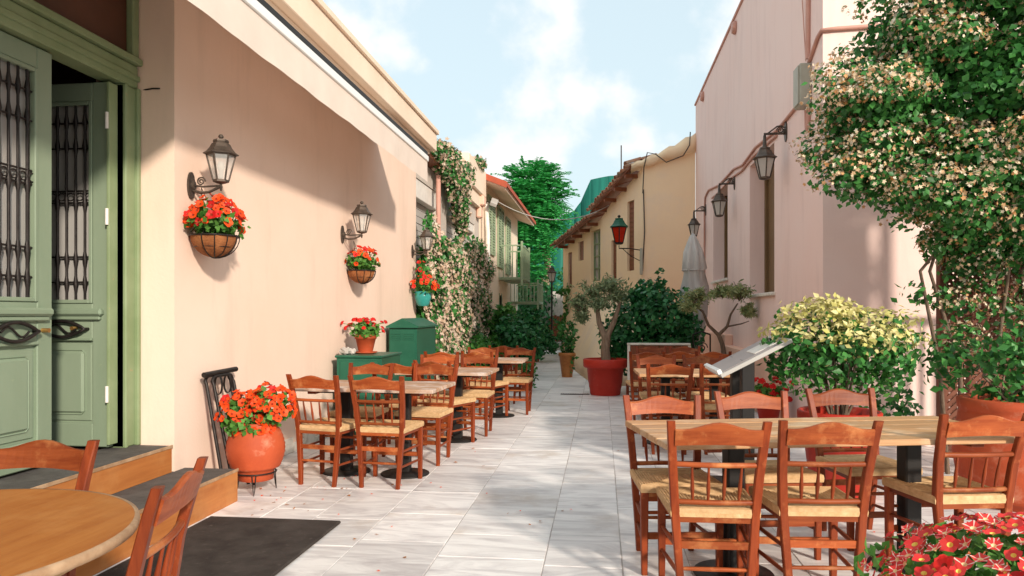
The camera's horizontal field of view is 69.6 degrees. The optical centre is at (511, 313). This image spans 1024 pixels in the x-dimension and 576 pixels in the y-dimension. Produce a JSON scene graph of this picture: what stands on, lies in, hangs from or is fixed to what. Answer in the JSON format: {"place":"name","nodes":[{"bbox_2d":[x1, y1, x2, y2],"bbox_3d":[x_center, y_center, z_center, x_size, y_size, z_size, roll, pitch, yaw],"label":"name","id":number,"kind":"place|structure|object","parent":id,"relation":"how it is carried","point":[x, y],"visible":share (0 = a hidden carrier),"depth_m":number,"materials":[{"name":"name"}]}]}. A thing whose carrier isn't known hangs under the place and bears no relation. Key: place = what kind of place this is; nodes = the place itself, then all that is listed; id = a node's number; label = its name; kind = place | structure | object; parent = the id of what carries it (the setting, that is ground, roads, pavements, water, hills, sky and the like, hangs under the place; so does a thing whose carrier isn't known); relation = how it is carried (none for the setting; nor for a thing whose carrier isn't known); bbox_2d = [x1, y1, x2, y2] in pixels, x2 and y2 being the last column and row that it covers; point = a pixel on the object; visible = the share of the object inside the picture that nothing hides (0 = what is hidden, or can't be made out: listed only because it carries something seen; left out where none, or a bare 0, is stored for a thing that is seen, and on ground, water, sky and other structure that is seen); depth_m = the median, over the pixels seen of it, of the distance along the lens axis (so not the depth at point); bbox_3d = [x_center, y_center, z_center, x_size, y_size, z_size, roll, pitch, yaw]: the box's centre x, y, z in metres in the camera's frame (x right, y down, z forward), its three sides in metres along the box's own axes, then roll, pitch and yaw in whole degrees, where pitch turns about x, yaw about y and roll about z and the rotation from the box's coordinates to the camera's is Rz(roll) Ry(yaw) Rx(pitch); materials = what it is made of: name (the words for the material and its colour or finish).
{"place":"outdoors","nodes":[
{"label":"outdoors","id":0,"kind":"place"},
{"bbox_2d":[416,152,485,316],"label":"rendered building","id":1,"kind":"structure","parent":0,"point":[425,195],"depth_m":14.35,"materials":[{"name":"white paint"}]},
{"bbox_2d":[436,175,440,246],"bbox_3d":[-1.332,-0.575,13.308,0.083,3.850,0.083,0,0,7],"label":"downpipe","id":2,"kind":"object","parent":1,"relation":"attached to","point":[438,198],"visible":0.41,"depth_m":13.27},
{"bbox_2d":[430,136,487,244],"bbox_3d":[-0.975,-1.952,15.145,0.664,3.611,5.958,0,0,7],"label":"hanging vine","id":3,"kind":"object","parent":1,"relation":"hanging from","point":[458,180],"visible":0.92,"depth_m":14.07,"materials":[{"name":"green plant"}]},
{"bbox_2d":[416,174,542,318],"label":"shuttered house","id":4,"kind":"structure","parent":0,"point":[504,251],"depth_m":22.11,"materials":[{"name":"beige paint"}]},
{"bbox_2d":[484,203,489,289],"bbox_3d":[-0.644,-0.752,18.916,0.161,4.204,0.111,0,0,7],"label":"drainpipe","id":5,"kind":"object","parent":4,"relation":"attached to","point":[486,215],"visible":0.41,"depth_m":18.87,"materials":[{"name":"metal"}]},
{"bbox_2d":[323,0,739,274],"label":"sky","id":6,"kind":"structure","parent":0,"point":[567,83],"materials":[{"name":"blue"}]},
{"bbox_2d":[93,350,1023,575],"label":"paving","id":7,"kind":"structure","parent":0,"point":[546,460],"depth_m":5.18,"materials":[{"name":"stone"}]},
{"bbox_2d":[0,439,99,575],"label":"chair","id":8,"kind":"object","parent":7,"relation":"on","point":[44,453],"visible":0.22,"depth_m":2.76,"materials":[{"name":"brown wood"}]},
{"bbox_2d":[0,488,139,575],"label":"round table","id":9,"kind":"object","parent":7,"relation":"on","point":[48,532],"visible":1,"depth_m":2.06,"materials":[{"name":"brown wood"}]},
{"bbox_2d":[0,445,238,575],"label":"entrance steps","id":10,"kind":"structure","parent":7,"relation":"on","point":[134,474],"depth_m":4.67,"materials":[{"name":"brown wood"}]},
{"bbox_2d":[125,456,208,575],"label":"chair","id":11,"kind":"object","parent":7,"relation":"on","point":[180,495],"visible":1,"depth_m":2.14,"materials":[{"name":"brown wood"}]},
{"bbox_2d":[96,516,340,575],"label":"doormat","id":12,"kind":"object","parent":7,"relation":"on","point":[229,546],"visible":0.9,"depth_m":4.21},
{"bbox_2d":[0,0,438,476],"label":"taverna building","id":13,"kind":"structure","parent":7,"relation":"on","point":[130,314],"depth_m":5.23,"materials":[{"name":"beige paint"}]},
{"bbox_2d":[0,30,53,476],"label":"door leaf","id":14,"kind":"structure","parent":13,"relation":"in","point":[26,311],"depth_m":4.29,"materials":[{"name":"green wood"}]},
{"bbox_2d":[52,82,112,446],"bbox_3d":[-3.062,-0.335,5.049,0.640,2.490,0.097,0,0,7],"label":"door leaf","id":15,"kind":"structure","parent":13,"relation":"in","point":[79,132],"depth_m":5.04,"materials":[{"name":"green wood"}]},
{"bbox_2d":[187,134,238,198],"bbox_3d":[-2.191,-1.075,5.384,0.346,0.470,0.248,0,0,7],"label":"wall lantern","id":16,"kind":"object","parent":13,"relation":"attached to","point":[221,147],"depth_m":5.36,"materials":[{"name":"brown metal"}]},
{"bbox_2d":[182,188,250,258],"bbox_3d":[-2.179,-0.668,5.462,0.439,0.528,0.579,0,0,7],"label":"hanging basket","id":17,"kind":"object","parent":13,"relation":"attached to","point":[217,238],"visible":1,"depth_m":5.31,"materials":[{"name":"orange metal"}]},
{"bbox_2d":[188,0,428,181],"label":"awning","id":18,"kind":"object","parent":13,"relation":"attached to","point":[264,29],"visible":1,"depth_m":5.76,"materials":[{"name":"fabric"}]},
{"bbox_2d":[340,201,372,242],"bbox_3d":[-1.805,-1.060,8.541,0.351,0.488,0.258,0,0,7],"label":"wall lantern","id":19,"kind":"object","parent":13,"relation":"attached to","point":[361,208],"depth_m":8.52,"materials":[{"name":"brown metal"}]},
{"bbox_2d":[345,241,380,283],"bbox_3d":[-1.789,-0.611,8.812,0.413,0.523,0.603,0,0,7],"label":"hanging basket","id":20,"kind":"object","parent":13,"relation":"attached to","point":[362,262],"visible":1,"depth_m":8.66,"materials":[{"name":"red metal"}]},
{"bbox_2d":[411,227,433,257],"bbox_3d":[-1.419,-1.130,11.707,0.351,0.488,0.258,0,0,7],"label":"wall lantern","id":21,"kind":"object","parent":13,"relation":"attached to","point":[426,233],"depth_m":11.68,"materials":[{"name":"brown metal"}]},
{"bbox_2d":[410,258,439,305],"bbox_3d":[-1.402,-0.501,11.663,0.483,0.762,0.551,0,0,7],"label":"hanging pot","id":22,"kind":"object","parent":13,"relation":"hanging from","point":[422,297],"visible":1,"depth_m":11.60,"materials":[{"name":"teal ceramic"}]},
{"bbox_2d":[201,367,254,484],"bbox_3d":[-2.162,0.889,5.663,0.245,0.927,0.481,0,0,7],"label":"tray stand","id":23,"kind":"object","parent":7,"relation":"on","point":[219,373],"visible":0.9,"depth_m":5.51,"materials":[{"name":"black metal"}]},
{"bbox_2d":[238,468,276,495],"bbox_3d":[-1.946,1.270,5.575,0.322,0.161,0.313,0,0,7],"label":"plant stand","id":24,"kind":"object","parent":7,"relation":"on","point":[275,471],"visible":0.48,"depth_m":5.44,"materials":[{"name":"black metal"}]},
{"bbox_2d":[213,381,297,482],"bbox_3d":[-1.937,0.882,5.572,0.638,0.745,0.490,0,0,7],"label":"flower urn","id":25,"kind":"object","parent":24,"relation":"on","point":[255,444],"visible":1,"depth_m":5.43,"materials":[{"name":"ceramic"}]},
{"bbox_2d":[286,374,366,486],"bbox_3d":[-1.481,0.911,5.920,0.454,0.875,0.531,0,0,17],"label":"chair","id":26,"kind":"object","parent":7,"relation":"on","point":[337,426],"visible":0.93,"depth_m":5.77,"materials":[{"name":"brown wood"}]},
{"bbox_2d":[330,363,394,464],"bbox_3d":[-1.384,0.911,6.818,0.454,0.875,0.530,0,0,10],"label":"chair","id":27,"kind":"object","parent":7,"relation":"on","point":[372,368],"visible":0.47,"depth_m":6.94,"materials":[{"name":"brown wood"}]},
{"bbox_2d":[335,352,401,434],"bbox_3d":[-1.635,0.905,8.460,0.540,0.890,0.800,0,0,7],"label":"cabinet","id":28,"kind":"object","parent":7,"relation":"on","point":[357,360],"visible":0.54,"depth_m":8.09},
{"bbox_2d":[341,317,387,353],"bbox_3d":[-1.694,0.249,8.507,0.483,0.419,0.398,0,0,36],"label":"geranium pot","id":29,"kind":"object","parent":28,"relation":"on","point":[366,333],"visible":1,"depth_m":8.41,"materials":[{"name":"ceramic"}]},
{"bbox_2d":[295,380,455,478],"bbox_3d":[-1.157,0.974,6.236,1.217,0.751,0.717,0,0,10],"label":"table","id":30,"kind":"object","parent":7,"relation":"on","point":[416,388],"visible":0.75,"depth_m":6.15,"materials":[{"name":"brown wood"}]},
{"bbox_2d":[347,375,423,489],"bbox_3d":[-0.991,0.911,5.831,0.454,0.875,0.530,0,0,12],"label":"chair","id":31,"kind":"object","parent":7,"relation":"on","point":[401,428],"visible":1,"depth_m":5.68,"materials":[{"name":"brown wood"}]},
{"bbox_2d":[370,362,427,446],"bbox_3d":[-1.115,0.911,7.348,0.454,0.875,0.530,0,0,9],"label":"chair","id":32,"kind":"object","parent":7,"relation":"on","point":[400,369],"visible":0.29,"depth_m":7.19,"materials":[{"name":"brown wood"}]},
{"bbox_2d":[386,318,437,380],"bbox_3d":[-1.441,0.708,10.753,0.460,1.285,1.240,0,0,7],"label":"utility cabinet","id":33,"kind":"object","parent":7,"relation":"on","point":[411,339],"visible":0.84,"depth_m":10.17,"materials":[{"name":"metal"}]},
{"bbox_2d":[394,363,458,465],"bbox_3d":[-0.783,0.911,6.807,0.454,0.875,0.530,0,0,15],"label":"chair","id":34,"kind":"object","parent":7,"relation":"on","point":[437,414],"visible":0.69,"depth_m":6.89,"materials":[{"name":"brown wood"}]},
{"bbox_2d":[413,354,458,436],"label":"chair","id":35,"kind":"object","parent":7,"relation":"on","point":[441,359],"visible":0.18,"depth_m":8.50,"materials":[{"name":"brown wood"}]},
{"bbox_2d":[413,360,475,445],"bbox_3d":[-0.695,0.911,7.599,0.454,0.875,0.531,0,0,29],"label":"chair","id":36,"kind":"object","parent":7,"relation":"on","point":[461,401],"visible":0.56,"depth_m":7.53,"materials":[{"name":"brown wood"}]},
{"bbox_2d":[423,351,466,420],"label":"chair","id":37,"kind":"object","parent":7,"relation":"on","point":[426,355],"visible":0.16,"depth_m":9.18,"materials":[{"name":"brown wood"}]},
{"bbox_2d":[394,367,498,442],"bbox_3d":[-0.675,0.974,7.859,0.979,0.751,0.717,0,0,9],"label":"table","id":38,"kind":"object","parent":7,"relation":"on","point":[458,436],"visible":0.67,"depth_m":7.79,"materials":[{"name":"brown wood"}]},
{"bbox_2d":[416,210,496,379],"bbox_3d":[-0.976,-0.163,15.227,0.556,3.230,6.806,0,0,7],"label":"jasmine hedge","id":39,"kind":"object","parent":7,"relation":"on","point":[458,315],"visible":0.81,"depth_m":13.92,"materials":[{"name":"green plant"}]},
{"bbox_2d":[452,354,498,436],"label":"chair","id":40,"kind":"object","parent":7,"relation":"on","point":[485,395],"visible":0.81,"depth_m":8.45,"materials":[{"name":"brown wood"}]},
{"bbox_2d":[464,347,498,409],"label":"chair","id":41,"kind":"object","parent":7,"relation":"on","point":[484,350],"visible":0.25,"depth_m":10.38,"materials":[{"name":"brown wood"}]},
{"bbox_2d":[465,333,503,366],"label":"potted shrub","id":42,"kind":"object","parent":7,"relation":"on","point":[480,342],"visible":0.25,"depth_m":15.21,"materials":[{"name":"green plant"}]},
{"bbox_2d":[461,351,508,419],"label":"chair","id":43,"kind":"object","parent":7,"relation":"on","point":[500,383],"visible":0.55,"depth_m":9.39,"materials":[{"name":"brown wood"}]},
{"bbox_2d":[459,357,528,417],"bbox_3d":[-0.286,0.974,9.726,0.948,0.750,0.717,0,0,7],"label":"table","id":44,"kind":"object","parent":7,"relation":"on","point":[502,361],"visible":0.64,"depth_m":9.66,"materials":[{"name":"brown wood"}]},
{"bbox_2d":[488,345,520,403],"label":"chair","id":45,"kind":"object","parent":7,"relation":"on","point":[501,348],"visible":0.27,"depth_m":11.01,"materials":[{"name":"brown wood"}]},
{"bbox_2d":[484,302,528,369],"bbox_3d":[-0.180,0.534,17.766,1.470,1.629,1.185,0,0,7],"label":"potted shrub","id":46,"kind":"object","parent":7,"relation":"on","point":[494,321],"visible":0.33,"depth_m":17.50,"materials":[{"name":"green plant"}]},
{"bbox_2d":[491,313,544,369],"bbox_3d":[0.162,0.659,16.012,1.166,1.378,0.966,0,0,7],"label":"potted shrub","id":47,"kind":"object","parent":7,"relation":"on","point":[513,333],"visible":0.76,"depth_m":15.87,"materials":[{"name":"green plant"}]},
{"bbox_2d":[503,347,535,414],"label":"chair","id":48,"kind":"object","parent":7,"relation":"on","point":[527,382],"visible":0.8,"depth_m":10.18,"materials":[{"name":"brown wood"}]},
{"bbox_2d":[512,358,537,387],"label":"potted shrub","id":49,"kind":"object","parent":7,"relation":"on","point":[523,365],"visible":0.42,"depth_m":12.88,"materials":[{"name":"green plant"}]},
{"bbox_2d":[515,308,559,361],"bbox_3d":[0.627,0.595,20.575,1.497,1.507,1.473,0,0,7],"label":"potted shrub","id":50,"kind":"object","parent":7,"relation":"on","point":[529,318],"visible":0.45,"depth_m":20.43,"materials":[{"name":"green plant"}]},
{"bbox_2d":[518,267,562,328],"bbox_3d":[1.087,-0.264,28.074,1.822,3.220,4.070,0,0,42],"label":"lane end shrubbery","id":51,"kind":"object","parent":7,"relation":"on","point":[545,296],"visible":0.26,"depth_m":27.50,"materials":[{"name":"green plant"}]},
{"bbox_2d":[520,291,562,341],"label":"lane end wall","id":52,"kind":"structure","parent":7,"relation":"on","point":[557,309],"depth_m":28.19,"materials":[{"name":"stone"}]},
{"bbox_2d":[547,266,556,335],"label":"lamp post","id":53,"kind":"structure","parent":7,"relation":"on","point":[551,272],"depth_m":24.99,"materials":[{"name":"brown metal"}]},
{"bbox_2d":[553,283,570,337],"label":"potted shrub","id":54,"kind":"object","parent":7,"relation":"on","point":[565,290],"visible":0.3,"depth_m":24.17,"materials":[{"name":"green plant"}]},
{"bbox_2d":[557,320,579,376],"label":"potted shrub","id":55,"kind":"object","parent":7,"relation":"on","point":[567,357],"visible":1,"depth_m":15.57,"materials":[{"name":"green plant"}]},
{"bbox_2d":[565,272,629,395],"bbox_3d":[1.424,0.322,12.268,1.122,2.052,0.736,0,0,7],"label":"potted olive tree","id":56,"kind":"object","parent":7,"relation":"on","point":[605,373],"visible":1,"depth_m":12.12,"materials":[{"name":"green plant"}]},
{"bbox_2d":[550,133,695,385],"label":"yellow house","id":57,"kind":"structure","parent":7,"relation":"on","point":[591,250],"depth_m":18.10,"materials":[{"name":"paint"}]},
{"bbox_2d":[498,201,608,219],"bbox_3d":[1.127,-2.750,19.608,3.532,0.522,0.023,0,0,-28],"label":"cable","id":58,"kind":"object","parent":57,"relation":"attached to","point":[552,219],"visible":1,"depth_m":19.58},
{"bbox_2d":[594,230,599,280],"bbox_3d":[2.567,-1.700,21.573,0.070,1.480,0.830,0,0,-13],"label":"window","id":59,"kind":"structure","parent":57,"relation":"in","point":[596,234],"depth_m":21.76,"materials":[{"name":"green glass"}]},
{"bbox_2d":[610,215,639,260],"bbox_3d":[2.772,-1.826,17.894,0.887,1.129,0.430,0,0,-23],"label":"wall lantern","id":60,"kind":"object","parent":57,"relation":"attached to","point":[618,226],"depth_m":17.72,"materials":[{"name":"glass"}]},
{"bbox_2d":[640,248,642,274],"bbox_3d":[3.168,-1.275,18.039,0.070,0.650,0.100,0,0,7],"label":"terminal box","id":61,"kind":"object","parent":57,"relation":"attached to","point":[641,261],"visible":1,"depth_m":17.99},
{"bbox_2d":[642,132,690,263],"bbox_3d":[3.748,-2.710,17.882,1.147,3.322,0.276,0,0,7],"label":"cable","id":62,"kind":"object","parent":57,"relation":"attached to","point":[643,187],"visible":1,"depth_m":17.94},
{"bbox_2d":[625,351,664,419],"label":"chair","id":63,"kind":"object","parent":7,"relation":"on","point":[631,383],"visible":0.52,"depth_m":9.29,"materials":[{"name":"brown wood"}]},
{"bbox_2d":[595,268,706,379],"bbox_3d":[2.401,0.277,12.842,1.932,2.168,1.356,0,0,7],"label":"dark shrub","id":64,"kind":"object","parent":7,"relation":"on","point":[649,306],"visible":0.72,"depth_m":12.58,"materials":[{"name":"green plant"}]},
{"bbox_2d":[635,346,666,399],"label":"chair","id":65,"kind":"object","parent":7,"relation":"on","point":[652,349],"visible":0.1,"depth_m":10.77,"materials":[{"name":"brown wood"}]},
{"bbox_2d":[627,343,690,394],"bbox_3d":[2.341,0.910,11.743,1.000,0.880,0.080,0,0,7],"label":"wooden screen","id":66,"kind":"object","parent":7,"relation":"on","point":[631,347],"visible":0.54,"depth_m":11.75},
{"bbox_2d":[636,355,681,419],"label":"chair","id":67,"kind":"object","parent":7,"relation":"on","point":[655,359],"visible":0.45,"depth_m":8.33,"materials":[{"name":"brown wood"}]},
{"bbox_2d":[642,363,694,454],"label":"chair","id":68,"kind":"object","parent":7,"relation":"on","point":[669,369],"visible":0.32,"depth_m":7.01,"materials":[{"name":"brown wood"}]},
{"bbox_2d":[623,395,723,574],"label":"chair","id":69,"kind":"object","parent":7,"relation":"on","point":[645,482],"visible":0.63,"depth_m":4.15,"materials":[{"name":"brown wood"}]},
{"bbox_2d":[660,351,697,413],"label":"chair","id":70,"kind":"object","parent":7,"relation":"on","point":[678,354],"visible":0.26,"depth_m":9.33,"materials":[{"name":"brown wood"}]},
{"bbox_2d":[633,368,729,445],"bbox_3d":[1.819,0.974,7.656,1.046,0.751,0.737,0,0,5],"label":"table","id":71,"kind":"object","parent":7,"relation":"on","point":[640,372],"visible":0.32,"depth_m":7.59,"materials":[{"name":"brown wood"}]},
{"bbox_2d":[669,346,700,393],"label":"chair","id":72,"kind":"object","parent":7,"relation":"on","point":[685,349],"visible":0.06,"depth_m":10.71,"materials":[{"name":"brown wood"}]},
{"bbox_2d":[679,230,708,388],"bbox_3d":[3.271,-0.081,13.302,0.600,2.859,0.600,0,0,7],"label":"closed parasol","id":73,"kind":"object","parent":7,"relation":"on","point":[694,266],"visible":0.55,"depth_m":13.20,"materials":[{"name":"fabric"}]},
{"bbox_2d":[692,331,710,364],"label":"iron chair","id":74,"kind":"object","parent":7,"relation":"on","point":[693,334],"visible":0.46,"depth_m":12.30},
{"bbox_2d":[682,355,728,419],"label":"chair","id":75,"kind":"object","parent":7,"relation":"on","point":[701,359],"visible":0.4,"depth_m":8.35,"materials":[{"name":"brown wood"}]},
{"bbox_2d":[690,364,729,454],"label":"chair","id":76,"kind":"object","parent":7,"relation":"on","point":[708,405],"visible":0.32,"depth_m":7.04,"materials":[{"name":"brown wood"}]},
{"bbox_2d":[694,351,731,414],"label":"chair","id":77,"kind":"object","parent":7,"relation":"on","point":[713,354],"visible":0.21,"depth_m":9.29,"materials":[{"name":"brown wood"}]},
{"bbox_2d":[656,420,772,575],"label":"chair","id":78,"kind":"object","parent":7,"relation":"on","point":[739,507],"visible":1,"depth_m":3.31,"materials":[{"name":"brown wood"}]},
{"bbox_2d":[678,279,757,395],"bbox_3d":[3.014,0.418,10.781,1.203,1.860,0.648,0,0,7],"label":"olive tree","id":79,"kind":"object","parent":7,"relation":"on","point":[736,292],"visible":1,"depth_m":10.75,"materials":[{"name":"green plant"}]},
{"bbox_2d":[704,336,792,481],"bbox_3d":[1.804,0.765,5.684,0.538,1.168,0.680,0,0,7],"label":"menu stand","id":80,"kind":"object","parent":7,"relation":"on","point":[739,367],"visible":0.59,"depth_m":5.44,"materials":[{"name":"white paint"}]},
{"bbox_2d":[713,391,823,559],"bbox_3d":[1.470,0.911,4.266,0.454,0.875,0.530,0,0,-3],"label":"chair","id":81,"kind":"object","parent":7,"relation":"on","point":[748,399],"visible":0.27,"depth_m":4.33,"materials":[{"name":"brown wood"}]},
{"bbox_2d":[755,376,793,417],"bbox_3d":[3.101,1.052,8.786,0.571,0.596,0.486,0,0,41],"label":"geranium pot","id":82,"kind":"object","parent":7,"relation":"on","point":[772,389],"visible":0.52,"depth_m":8.69,"materials":[{"name":"red plastic"}]},
{"bbox_2d":[749,420,883,575],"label":"chair","id":83,"kind":"object","parent":7,"relation":"on","point":[784,503],"visible":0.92,"depth_m":3.34,"materials":[{"name":"brown wood"}]},
{"bbox_2d":[625,416,1014,575],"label":"table","id":84,"kind":"object","parent":7,"relation":"on","point":[908,436],"visible":0.43,"depth_m":3.86,"materials":[{"name":"brown wood"}]},
{"bbox_2d":[757,292,932,497],"bbox_3d":[2.483,0.595,5.476,1.275,1.506,0.990,0,0,7],"label":"potted bush","id":85,"kind":"object","parent":7,"relation":"on","point":[842,343],"visible":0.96,"depth_m":5.33,"materials":[{"name":"green plant"}]},
{"bbox_2d":[694,0,1018,445],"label":"pink building","id":86,"kind":"structure","parent":7,"relation":"on","point":[783,235],"depth_m":9.36,"materials":[{"name":"paint"}]},
{"bbox_2d":[688,204,705,235],"bbox_3d":[4.042,-2.038,16.149,0.415,0.715,0.290,0,0,-14],"label":"wall lantern","id":87,"kind":"object","parent":86,"relation":"attached to","point":[694,224],"depth_m":16.08,"materials":[{"name":"brown metal"}]},
{"bbox_2d":[711,195,727,283],"bbox_3d":[4.140,-1.497,14.189,0.350,1.795,1.830,0,0,7],"label":"window","id":88,"kind":"structure","parent":86,"relation":"in","point":[725,278],"depth_m":14.96,"materials":[{"name":"brown metal"}]},
{"bbox_2d":[711,177,734,216],"bbox_3d":[3.619,-2.018,12.675,0.415,0.715,0.290,0,0,-14],"label":"wall lantern","id":89,"kind":"object","parent":86,"relation":"attached to","point":[718,201],"depth_m":12.61,"materials":[{"name":"brown metal"}]},
{"bbox_2d":[711,135,776,198],"bbox_3d":[3.768,-2.340,12.335,0.033,0.093,5.601,0,0,7],"label":"conduit","id":90,"kind":"object","parent":86,"relation":"attached to","point":[755,154],"visible":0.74,"depth_m":11.43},
{"bbox_2d":[704,109,794,255],"bbox_3d":[3.755,-1.144,12.230,0.040,2.989,8.091,0,0,7],"label":"conduit","id":91,"kind":"object","parent":86,"relation":"attached to","point":[791,112],"visible":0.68,"depth_m":11.57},
{"bbox_2d":[746,166,774,297],"bbox_3d":[3.695,-1.253,10.536,0.350,2.025,1.730,0,0,7],"label":"window","id":92,"kind":"structure","parent":86,"relation":"in","point":[768,184],"depth_m":11.17,"materials":[{"name":"brown wood"}]},
{"bbox_2d":[752,122,786,179],"bbox_3d":[3.190,-2.018,9.151,0.415,0.715,0.290,0,0,-14],"label":"wall lantern","id":93,"kind":"object","parent":86,"relation":"attached to","point":[764,158],"depth_m":9.08,"materials":[{"name":"brown metal"}]},
{"bbox_2d":[793,63,810,109],"bbox_3d":[3.198,-2.500,8.118,0.137,0.460,0.230,0,0,7],"label":"junction box","id":94,"kind":"object","parent":86,"relation":"attached to","point":[801,74],"visible":0.9,"depth_m":8.01,"materials":[{"name":"metal"}]},
{"bbox_2d":[802,0,810,60],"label":"conduit","id":95,"kind":"object","parent":86,"relation":"attached to","point":[806,30],"visible":0.84,"depth_m":8.06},
{"bbox_2d":[804,108,810,130],"bbox_3d":[3.254,-2.125,8.107,0.047,0.252,0.126,0,0,7],"label":"conduit","id":96,"kind":"object","parent":86,"relation":"attached to","point":[807,118],"visible":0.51,"depth_m":8.06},
{"bbox_2d":[807,23,879,62],"bbox_3d":[3.679,-2.851,7.754,0.971,0.241,0.494,0,0,7],"label":"conduit","id":97,"kind":"object","parent":86,"relation":"attached to","point":[836,28],"visible":0.72,"depth_m":7.57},
{"bbox_2d":[804,388,922,550],"bbox_3d":[2.101,0.911,4.442,0.454,0.875,0.530,0,0,-5],"label":"chair","id":98,"kind":"object","parent":7,"relation":"on","point":[885,466],"visible":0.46,"depth_m":4.57,"materials":[{"name":"brown wood"}]},
{"bbox_2d":[788,0,1023,473],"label":"jasmine canopy","id":99,"kind":"object","parent":7,"relation":"on","point":[962,187],"visible":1,"depth_m":5.57,"materials":[{"name":"green plant"}]},
{"bbox_2d":[853,511,1023,575],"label":"petunia planter","id":100,"kind":"object","parent":7,"relation":"on","point":[938,554],"visible":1,"depth_m":1.72,"materials":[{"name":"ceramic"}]},
{"bbox_2d":[856,296,1023,511],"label":"potted plant","id":101,"kind":"object","parent":7,"relation":"on","point":[993,399],"visible":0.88,"depth_m":5.21,"materials":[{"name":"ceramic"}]},
{"bbox_2d":[882,413,1023,564],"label":"chair","id":102,"kind":"object","parent":7,"relation":"on","point":[938,491],"visible":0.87,"depth_m":3.56,"materials":[{"name":"brown wood"}]},
{"bbox_2d":[919,105,1016,418],"bbox_3d":[4.566,-0.225,6.597,2.530,3.150,1.000,0,0,7],"label":"pergola","id":103,"kind":"object","parent":7,"relation":"on","point":[972,298],"depth_m":6.82,"materials":[{"name":"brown wood"}]},
{"bbox_2d":[936,133,1023,471],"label":"lattice screen","id":104,"kind":"object","parent":7,"relation":"on","point":[947,395],"visible":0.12,"depth_m":6.26,"materials":[{"name":"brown wood"}]},
{"bbox_3d":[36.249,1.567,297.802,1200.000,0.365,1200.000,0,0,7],"label":"ground","id":105,"kind":"structure","parent":0,"visible":0},
{"bbox_2d":[490,155,582,317],"bbox_3d":[0.658,-2.581,29.812,4.416,7.874,4.749,0,0,7],"label":"tree of heaven","id":106,"kind":"object","parent":105,"relation":"on","point":[538,195],"visible":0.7,"depth_m":29.52,"materials":[{"name":"green plant"}]},
{"bbox_2d":[528,176,613,289],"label":"netted building","id":107,"kind":"structure","parent":105,"relation":"on","point":[595,187],"depth_m":33.81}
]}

